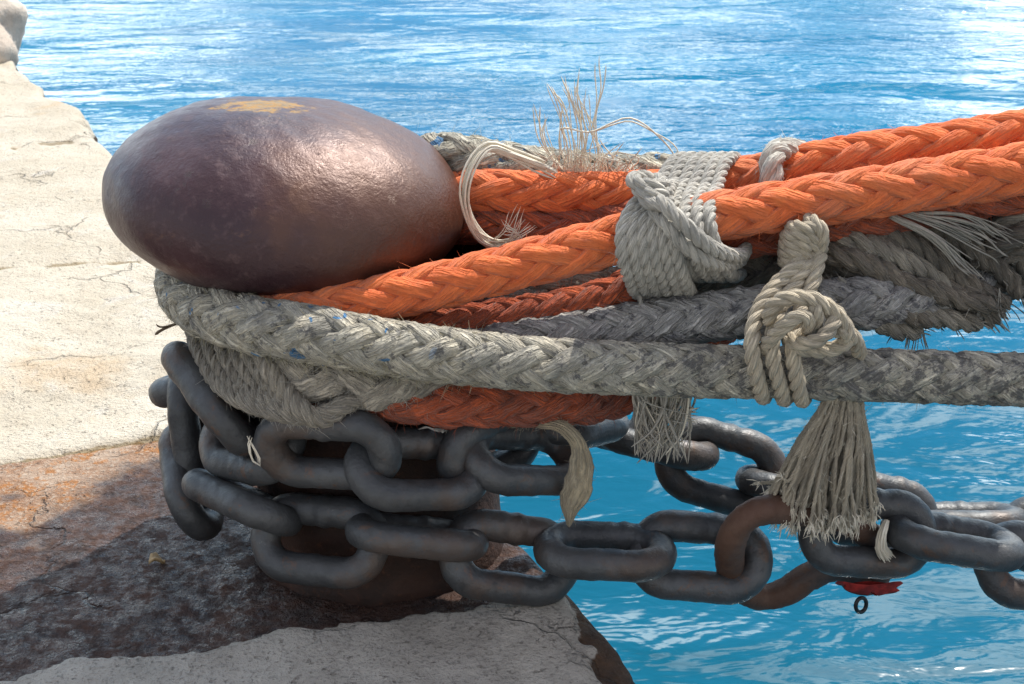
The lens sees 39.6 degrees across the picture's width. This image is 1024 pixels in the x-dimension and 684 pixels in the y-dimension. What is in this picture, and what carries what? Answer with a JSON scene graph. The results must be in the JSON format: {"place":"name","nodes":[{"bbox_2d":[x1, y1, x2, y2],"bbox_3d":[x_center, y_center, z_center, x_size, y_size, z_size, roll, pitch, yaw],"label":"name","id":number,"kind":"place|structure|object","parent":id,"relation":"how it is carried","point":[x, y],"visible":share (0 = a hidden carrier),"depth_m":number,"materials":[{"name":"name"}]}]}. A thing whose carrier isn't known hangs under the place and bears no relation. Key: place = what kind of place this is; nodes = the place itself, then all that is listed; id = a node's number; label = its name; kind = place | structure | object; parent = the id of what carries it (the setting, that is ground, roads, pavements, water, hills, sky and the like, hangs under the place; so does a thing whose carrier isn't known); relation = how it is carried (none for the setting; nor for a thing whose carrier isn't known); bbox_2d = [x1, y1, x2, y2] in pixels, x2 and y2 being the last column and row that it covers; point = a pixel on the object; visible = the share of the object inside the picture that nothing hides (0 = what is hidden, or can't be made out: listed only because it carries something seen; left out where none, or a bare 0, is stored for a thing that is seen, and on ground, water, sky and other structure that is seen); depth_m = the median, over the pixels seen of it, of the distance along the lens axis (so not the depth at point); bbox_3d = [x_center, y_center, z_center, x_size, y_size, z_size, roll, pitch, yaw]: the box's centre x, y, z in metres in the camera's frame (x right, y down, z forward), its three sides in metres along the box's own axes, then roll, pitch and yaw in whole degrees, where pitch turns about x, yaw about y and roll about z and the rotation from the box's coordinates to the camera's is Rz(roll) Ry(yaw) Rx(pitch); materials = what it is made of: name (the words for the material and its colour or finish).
{"place":"outdoors","nodes":[
{"label":"outdoors","id":0,"kind":"place"},
{"bbox_2d":[0,60,634,683],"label":"quay","id":1,"kind":"structure","parent":0,"point":[88,592],"depth_m":2.66,"materials":[{"name":"stone"}]},
{"bbox_2d":[0,0,28,65],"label":"rock","id":2,"kind":"object","parent":1,"relation":"on","point":[14,16],"visible":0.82,"depth_m":7.15,"materials":[{"name":"white stone"}]},
{"bbox_2d":[148,552,165,563],"bbox_3d":[-0.649,0.398,2.597,0.026,0.022,0.026,6,23,14],"label":"dry leaf","id":3,"kind":"object","parent":1,"relation":"on","point":[154,556],"visible":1,"depth_m":2.59,"materials":[{"name":"beige plant"}]},
{"bbox_2d":[102,96,502,605],"bbox_3d":[-0.355,-0.010,2.554,0.686,0.845,0.564,0,22,0],"label":"mooring bollard","id":4,"kind":"object","parent":1,"relation":"on","point":[257,195],"visible":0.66,"depth_m":2.26,"materials":[{"name":"metal"}]},
{"bbox_2d":[183,331,447,437],"bbox_3d":[-0.335,0.054,2.301,0.480,0.164,0.198,4,22,10],"label":"frayed rope","id":5,"kind":"object","parent":4,"relation":"attached to","point":[283,392],"visible":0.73,"depth_m":2.25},
{"bbox_2d":[311,339,735,436],"bbox_3d":[-0.102,0.025,2.469,0.966,0.219,0.537,7,23,16],"label":"mooring rope","id":6,"kind":"object","parent":4,"relation":"attached to","point":[484,408],"visible":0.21,"depth_m":2.30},
{"bbox_2d":[455,199,629,248],"bbox_3d":[1.038,-0.304,2.362,2.709,0.608,0.321,3,22,8],"label":"mooring rope","id":7,"kind":"object","parent":4,"relation":"attached to","point":[543,223],"visible":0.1,"depth_m":2.44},
{"bbox_2d":[612,151,751,305],"bbox_3d":[0.314,-0.182,2.387,0.201,0.291,0.472,7,23,17],"label":"rope lashing","id":8,"kind":"object","parent":7,"relation":"attached to","point":[668,242],"visible":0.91,"depth_m":2.21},
{"bbox_2d":[511,417,600,526],"bbox_3d":[0.065,0.211,2.369,0.168,0.210,0.068,14,26,31],"label":"frayed rope end","id":9,"kind":"object","parent":4,"relation":"hanging from","point":[576,492],"visible":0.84,"depth_m":2.35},
{"bbox_2d":[416,123,715,171],"bbox_3d":[1.093,-0.246,2.526,2.846,0.294,0.323,2,22,4],"label":"mooring rope","id":10,"kind":"object","parent":4,"relation":"attached to","point":[455,150],"visible":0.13,"depth_m":2.49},
{"bbox_2d":[142,268,1023,414],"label":"mooring rope","id":11,"kind":"object","parent":4,"relation":"attached to","point":[258,326],"visible":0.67,"depth_m":2.22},
{"bbox_2d":[155,323,175,334],"bbox_3d":[-0.596,-0.024,2.470,0.048,0.023,0.011,-7,23,-18],"label":"dry twig","id":12,"kind":"object","parent":11,"relation":"attached to","point":[163,328],"visible":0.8,"depth_m":2.47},
{"bbox_2d":[632,395,699,463],"bbox_3d":[0.251,0.131,2.339,0.116,0.195,0.096,0,22,0],"label":"rope tassel","id":13,"kind":"object","parent":11,"relation":"hanging from","point":[657,417],"visible":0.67,"depth_m":2.32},
{"bbox_2d":[743,212,867,407],"bbox_3d":[0.481,0.009,2.270,0.203,0.428,0.275,7,23,16],"label":"rope lashing","id":14,"kind":"object","parent":11,"relation":"attached to","point":[800,331],"visible":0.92,"depth_m":2.18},
{"bbox_2d":[746,398,884,551],"bbox_3d":[0.513,0.212,2.337,0.230,0.332,0.154,-5,22,-12],"label":"rope tassel","id":15,"kind":"object","parent":11,"relation":"hanging from","point":[828,464],"visible":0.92,"depth_m":2.30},
{"bbox_2d":[148,341,1023,610],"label":"mooring chain","id":16,"kind":"object","parent":4,"relation":"attached to","point":[211,471],"visible":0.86,"depth_m":2.38,"materials":[{"name":"metal"}]},
{"bbox_2d":[247,436,260,465],"bbox_3d":[-0.413,0.173,2.264,0.028,0.049,0.011,14,26,30],"label":"string loop","id":17,"kind":"object","parent":16,"relation":"attached to","point":[250,444],"visible":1,"depth_m":2.27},
{"bbox_2d":[597,410,1023,571],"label":"mooring chain","id":18,"kind":"object","parent":16,"relation":"hanging from","point":[710,436],"visible":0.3,"depth_m":2.71,"materials":[{"name":"metal"}]},
{"bbox_2d":[835,581,902,613],"bbox_3d":[0.621,0.443,2.467,0.120,0.054,0.046,0,22,0],"label":"red tag","id":19,"kind":"object","parent":16,"relation":"hanging from","point":[866,588],"visible":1,"depth_m":2.47,"materials":[{"name":"paint"}]},
{"bbox_2d":[875,519,895,562],"bbox_3d":[0.624,0.336,2.382,0.029,0.073,0.035,-9,24,-21],"label":"cord stub","id":20,"kind":"object","parent":16,"relation":"attached to","point":[883,551],"visible":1,"depth_m":2.38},
{"bbox_2d":[259,141,1023,319],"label":"mooring rope","id":21,"kind":"object","parent":4,"relation":"attached to","point":[960,177],"visible":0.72,"depth_m":2.24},
{"bbox_2d":[397,196,1023,328],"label":"mooring rope","id":22,"kind":"object","parent":4,"relation":"attached to","point":[611,290],"visible":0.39,"depth_m":2.32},
{"bbox_2d":[822,211,1023,349],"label":"frayed rope","id":23,"kind":"object","parent":22,"relation":"hanging from","point":[920,259],"visible":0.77,"depth_m":2.31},
{"bbox_2d":[453,108,1023,217],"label":"mooring rope","id":24,"kind":"object","parent":4,"relation":"attached to","point":[505,191],"visible":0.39,"depth_m":2.40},
{"bbox_2d":[459,141,557,247],"bbox_3d":[-0.005,-0.243,2.380,0.166,0.188,0.088,0,22,0],"label":"yarn loop","id":25,"kind":"object","parent":24,"relation":"attached to","point":[479,234],"visible":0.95,"depth_m":2.37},
{"bbox_2d":[533,60,678,172],"bbox_3d":[0.160,-0.374,2.400,0.259,0.222,0.050,0,22,0],"label":"fibre tuft","id":26,"kind":"object","parent":24,"relation":"on","point":[581,165],"visible":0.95,"depth_m":2.41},
{"bbox_2d":[755,129,805,182],"bbox_3d":[0.471,-0.279,2.446,0.104,0.181,0.241,14,26,31],"label":"rope lashing","id":27,"kind":"object","parent":24,"relation":"hanging from","point":[776,153],"visible":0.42,"depth_m":2.36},
{"bbox_2d":[462,268,1018,343],"bbox_3d":[0.372,-0.025,2.338,1.114,0.216,0.208,-3,22,-9],"label":"mooring rope","id":28,"kind":"object","parent":4,"relation":"attached to","point":[864,302],"visible":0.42,"depth_m":2.28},
{"bbox_2d":[487,255,1022,306],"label":"mooring rope","id":29,"kind":"object","parent":4,"relation":"attached to","point":[762,269],"visible":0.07,"depth_m":2.41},
{"bbox_2d":[16,0,1023,683],"bbox_3d":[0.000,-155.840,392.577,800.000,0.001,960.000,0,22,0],"label":"water","id":30,"kind":"structure","parent":0,"point":[746,76],"depth_m":11.94,"materials":[{"name":"blue liquid"}]}
]}

